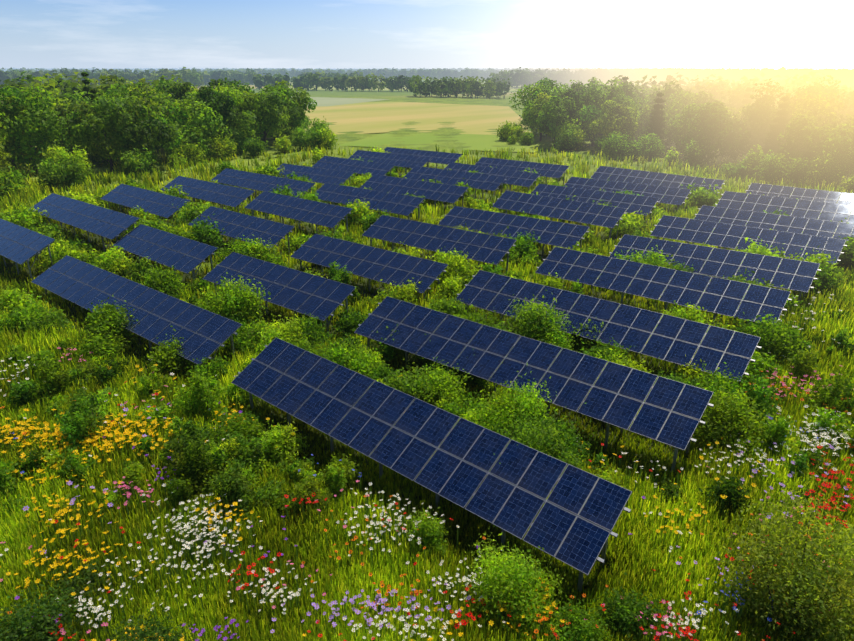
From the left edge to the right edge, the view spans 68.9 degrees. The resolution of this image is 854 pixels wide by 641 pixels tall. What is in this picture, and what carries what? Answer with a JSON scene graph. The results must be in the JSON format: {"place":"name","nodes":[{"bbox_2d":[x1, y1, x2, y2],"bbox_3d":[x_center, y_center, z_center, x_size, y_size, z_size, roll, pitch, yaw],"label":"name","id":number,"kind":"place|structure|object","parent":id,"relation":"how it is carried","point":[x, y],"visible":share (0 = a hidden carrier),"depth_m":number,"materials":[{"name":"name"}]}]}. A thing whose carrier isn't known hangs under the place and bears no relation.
{"place":"outdoors","nodes":[
{"label":"outdoors","id":0,"kind":"place"},
{"bbox_2d":[27,152,305,184],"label":"grass","id":1,"kind":"structure","parent":0,"point":[100,169],"depth_m":110.02,"materials":[{"name":"green plant"}]},
{"bbox_2d":[286,82,566,90],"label":"field","id":2,"kind":"structure","parent":0,"point":[511,88],"depth_m":604.64,"materials":[{"name":"green plant"}]},
{"bbox_2d":[0,66,853,98],"bbox_3d":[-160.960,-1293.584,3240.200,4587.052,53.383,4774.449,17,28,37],"label":"treeline","id":3,"kind":"object","parent":2,"relation":"on","point":[497,81],"depth_m":619.00,"materials":[{"name":"green plant"}]},
{"bbox_2d":[0,79,853,640],"bbox_3d":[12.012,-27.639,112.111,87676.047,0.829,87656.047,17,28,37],"label":"meadow ground","id":4,"kind":"structure","parent":0,"point":[444,131],"depth_m":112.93,"materials":[{"name":"green plant"}]},
{"bbox_2d":[0,218,54,279],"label":"solar table","id":5,"kind":"object","parent":4,"relation":"on","point":[20,245],"visible":0.92,"depth_m":52.67,"materials":[{"name":"blue glass"}]},
{"bbox_2d":[28,193,139,249],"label":"solar table","id":6,"kind":"object","parent":4,"relation":"on","point":[106,223],"visible":0.9,"depth_m":62.34,"materials":[{"name":"blue glass"}]},
{"bbox_2d":[31,255,241,365],"bbox_3d":[-20.405,-0.548,41.815,24.125,3.609,2.994,17,28,37],"label":"solar table","id":7,"kind":"object","parent":4,"relation":"on","point":[204,333],"visible":0.88,"depth_m":39.37,"materials":[{"name":"blue glass"}]},
{"bbox_2d":[101,184,189,226],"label":"solar table","id":8,"kind":"object","parent":4,"relation":"on","point":[156,203],"visible":0.85,"depth_m":71.61,"materials":[{"name":"blue glass"}]},
{"bbox_2d":[0,71,316,181],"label":"trees","id":9,"kind":"object","parent":4,"relation":"on","point":[169,115],"depth_m":114.20,"materials":[{"name":"green plant"}]},
{"bbox_2d":[113,224,217,278],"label":"solar table","id":10,"kind":"object","parent":4,"relation":"on","point":[181,253],"visible":0.9,"depth_m":52.74,"materials":[{"name":"blue glass"}]},
{"bbox_2d":[160,176,254,214],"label":"solar table","id":11,"kind":"object","parent":4,"relation":"on","point":[227,195],"visible":0.81,"depth_m":76.71,"materials":[{"name":"blue glass"}]},
{"bbox_2d":[188,206,294,255],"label":"solar table","id":12,"kind":"object","parent":4,"relation":"on","point":[233,224],"visible":0.75,"depth_m":60.03,"materials":[{"name":"blue glass"}]},
{"bbox_2d":[210,168,314,197],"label":"solar table","id":13,"kind":"object","parent":4,"relation":"on","point":[251,180],"visible":0.9,"depth_m":84.62,"materials":[{"name":"blue glass"}]},
{"bbox_2d":[202,252,355,331],"bbox_3d":[-10.809,-1.692,44.240,14.213,3.700,3.021,17,28,37],"label":"solar table","id":14,"kind":"object","parent":4,"relation":"on","point":[297,291],"visible":0.9,"depth_m":42.89,"materials":[{"name":"blue glass"}]},
{"bbox_2d":[244,191,352,234],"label":"solar table","id":15,"kind":"object","parent":4,"relation":"on","point":[329,216],"visible":0.92,"depth_m":66.62,"materials":[{"name":"blue glass"}]},
{"bbox_2d":[277,163,353,190],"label":"solar table","id":16,"kind":"object","parent":4,"relation":"on","point":[322,176],"visible":0.75,"depth_m":90.60,"materials":[{"name":"blue glass"}]},
{"bbox_2d":[290,96,388,106],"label":"pale field","id":17,"kind":"structure","parent":4,"relation":"on","point":[324,101],"depth_m":360.67,"materials":[{"name":"beige plant"}]},
{"bbox_2d":[312,156,394,175],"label":"solar table","id":18,"kind":"object","parent":4,"relation":"on","point":[347,165],"visible":0.73,"depth_m":97.24,"materials":[{"name":"blue glass"}]},
{"bbox_2d":[290,234,447,298],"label":"solar table","id":19,"kind":"object","parent":4,"relation":"on","point":[370,263],"visible":0.9,"depth_m":49.10,"materials":[{"name":"blue glass"}]},
{"bbox_2d":[315,183,424,219],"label":"solar table","id":20,"kind":"object","parent":4,"relation":"on","point":[401,204],"visible":0.73,"depth_m":72.44,"materials":[{"name":"blue glass"}]},
{"bbox_2d":[348,150,431,172],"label":"solar table","id":21,"kind":"object","parent":4,"relation":"on","point":[405,161],"visible":0.71,"depth_m":103.00,"materials":[{"name":"blue glass"}]},
{"bbox_2d":[262,101,539,138],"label":"field","id":22,"kind":"structure","parent":4,"relation":"on","point":[373,117],"depth_m":234.80,"materials":[{"name":"yellow plant"}]},
{"bbox_2d":[360,174,468,207],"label":"solar table","id":23,"kind":"object","parent":4,"relation":"on","point":[443,193],"visible":0.88,"depth_m":78.97,"materials":[{"name":"blue glass"}]},
{"bbox_2d":[383,147,461,167],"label":"solar table","id":24,"kind":"object","parent":4,"relation":"on","point":[442,158],"visible":0.73,"depth_m":108.25,"materials":[{"name":"blue glass"}]},
{"bbox_2d":[0,145,853,640],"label":"field bushes","id":25,"kind":"object","parent":4,"relation":"on","point":[520,417],"depth_m":28.52,"materials":[{"name":"green plant"}]},
{"bbox_2d":[0,278,853,640],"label":"wildflowers","id":26,"kind":"object","parent":4,"relation":"on","point":[280,596],"visible":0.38,"depth_m":21.89,"materials":[{"name":"plant"}]},
{"bbox_2d":[0,291,853,640],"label":"flower heads","id":27,"kind":"object","parent":26,"relation":"attached to","point":[388,519],"visible":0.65,"depth_m":21.87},
{"bbox_2d":[0,116,853,200],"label":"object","id":28,"kind":"object","parent":4,"relation":"on","point":[60,169],"depth_m":108.03,"materials":[{"name":"green plant"}]},
{"bbox_2d":[231,338,631,592],"bbox_3d":[-1.419,5.434,26.355,19.805,3.904,2.974,17,28,37],"label":"solar table","id":29,"kind":"object","parent":4,"relation":"on","point":[510,495],"visible":0.98,"depth_m":24.03,"materials":[{"name":"blue glass"}]},
{"bbox_2d":[362,215,516,270],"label":"solar table","id":30,"kind":"object","parent":4,"relation":"on","point":[481,247],"visible":0.83,"depth_m":54.95,"materials":[{"name":"blue glass"}]},
{"bbox_2d":[336,132,552,151],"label":"pasture","id":31,"kind":"structure","parent":4,"relation":"on","point":[479,142],"depth_m":151.69,"materials":[{"name":"green plant"}]},
{"bbox_2d":[403,166,506,200],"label":"solar table","id":32,"kind":"object","parent":4,"relation":"on","point":[492,183],"visible":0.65,"depth_m":84.86,"materials":[{"name":"blue glass"}]},
{"bbox_2d":[444,162,539,190],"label":"solar table","id":33,"kind":"object","parent":4,"relation":"on","point":[526,179],"visible":0.52,"depth_m":90.14,"materials":[{"name":"blue glass"}]},
{"bbox_2d":[438,206,588,257],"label":"solar table","id":34,"kind":"object","parent":4,"relation":"on","point":[567,235],"visible":0.81,"depth_m":60.24,"materials":[{"name":"blue glass"}]},
{"bbox_2d":[475,157,568,185],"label":"solar table","id":35,"kind":"object","parent":4,"relation":"on","point":[546,170],"visible":0.73,"depth_m":96.79,"materials":[{"name":"blue glass"}]},
{"bbox_2d":[354,296,713,471],"bbox_3d":[4.005,2.958,32.274,19.800,3.887,2.931,17,28,37],"label":"solar table","id":36,"kind":"object","parent":4,"relation":"on","point":[616,396],"visible":0.94,"depth_m":30.25,"materials":[{"name":"blue glass"}]},
{"bbox_2d":[493,190,626,239],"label":"solar table","id":37,"kind":"object","parent":4,"relation":"on","point":[609,217],"visible":0.9,"depth_m":66.70,"materials":[{"name":"blue glass"}]},
{"bbox_2d":[531,184,658,225],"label":"solar table","id":38,"kind":"object","parent":4,"relation":"on","point":[645,204],"visible":0.71,"depth_m":72.53,"materials":[{"name":"blue glass"}]},
{"bbox_2d":[457,270,760,382],"bbox_3d":[9.785,0.697,38.066,18.686,3.595,2.986,17,28,37],"label":"solar table","id":39,"kind":"object","parent":4,"relation":"on","point":[627,326],"visible":0.79,"depth_m":36.14,"materials":[{"name":"blue glass"}]},
{"bbox_2d":[564,177,690,211],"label":"solar table","id":40,"kind":"object","parent":4,"relation":"on","point":[675,196],"visible":0.69,"depth_m":78.36,"materials":[{"name":"blue glass"}]},
{"bbox_2d":[590,166,724,195],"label":"solar table","id":41,"kind":"object","parent":4,"relation":"on","point":[634,176],"visible":0.62,"depth_m":84.91,"materials":[{"name":"blue glass"}]},
{"bbox_2d":[535,247,791,331],"bbox_3d":[15.847,-1.777,44.532,17.407,3.685,2.990,17,28,37],"label":"solar table","id":42,"kind":"object","parent":4,"relation":"on","point":[721,296],"visible":0.88,"depth_m":43.36,"materials":[{"name":"blue glass"}]},
{"bbox_2d":[509,71,853,181],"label":"trees","id":43,"kind":"object","parent":4,"relation":"on","point":[732,119],"depth_m":122.71,"materials":[{"name":"green plant"}]},
{"bbox_2d":[609,234,820,301],"bbox_3d":[22.280,-3.845,50.032,15.489,3.755,2.999,17,28,37],"label":"solar table","id":44,"kind":"object","parent":4,"relation":"on","point":[721,263],"visible":0.73,"depth_m":48.59,"materials":[{"name":"blue glass"}]},
{"bbox_2d":[650,215,846,267],"bbox_3d":[28.188,-6.382,56.276,15.803,3.841,2.949,17,28,37],"label":"solar table","id":45,"kind":"object","parent":4,"relation":"on","point":[725,235],"visible":0.81,"depth_m":55.78,"materials":[{"name":"blue glass"}]},
{"bbox_2d":[694,205,853,241],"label":"solar table","id":46,"kind":"object","parent":4,"relation":"on","point":[814,227],"visible":0.62,"depth_m":61.27,"materials":[{"name":"blue glass"}]},
{"bbox_2d":[715,191,853,230],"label":"solar table","id":47,"kind":"object","parent":4,"relation":"on","point":[790,206],"visible":0.77,"depth_m":67.34,"materials":[{"name":"blue glass"}]},
{"bbox_2d":[746,183,853,210],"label":"solar table","id":48,"kind":"object","parent":4,"relation":"on","point":[805,194],"visible":0.69,"depth_m":73.39,"materials":[{"name":"blue glass"}]},
{"bbox_2d":[0,0,853,69],"label":"sky","id":49,"kind":"structure","parent":0,"point":[47,34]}
]}

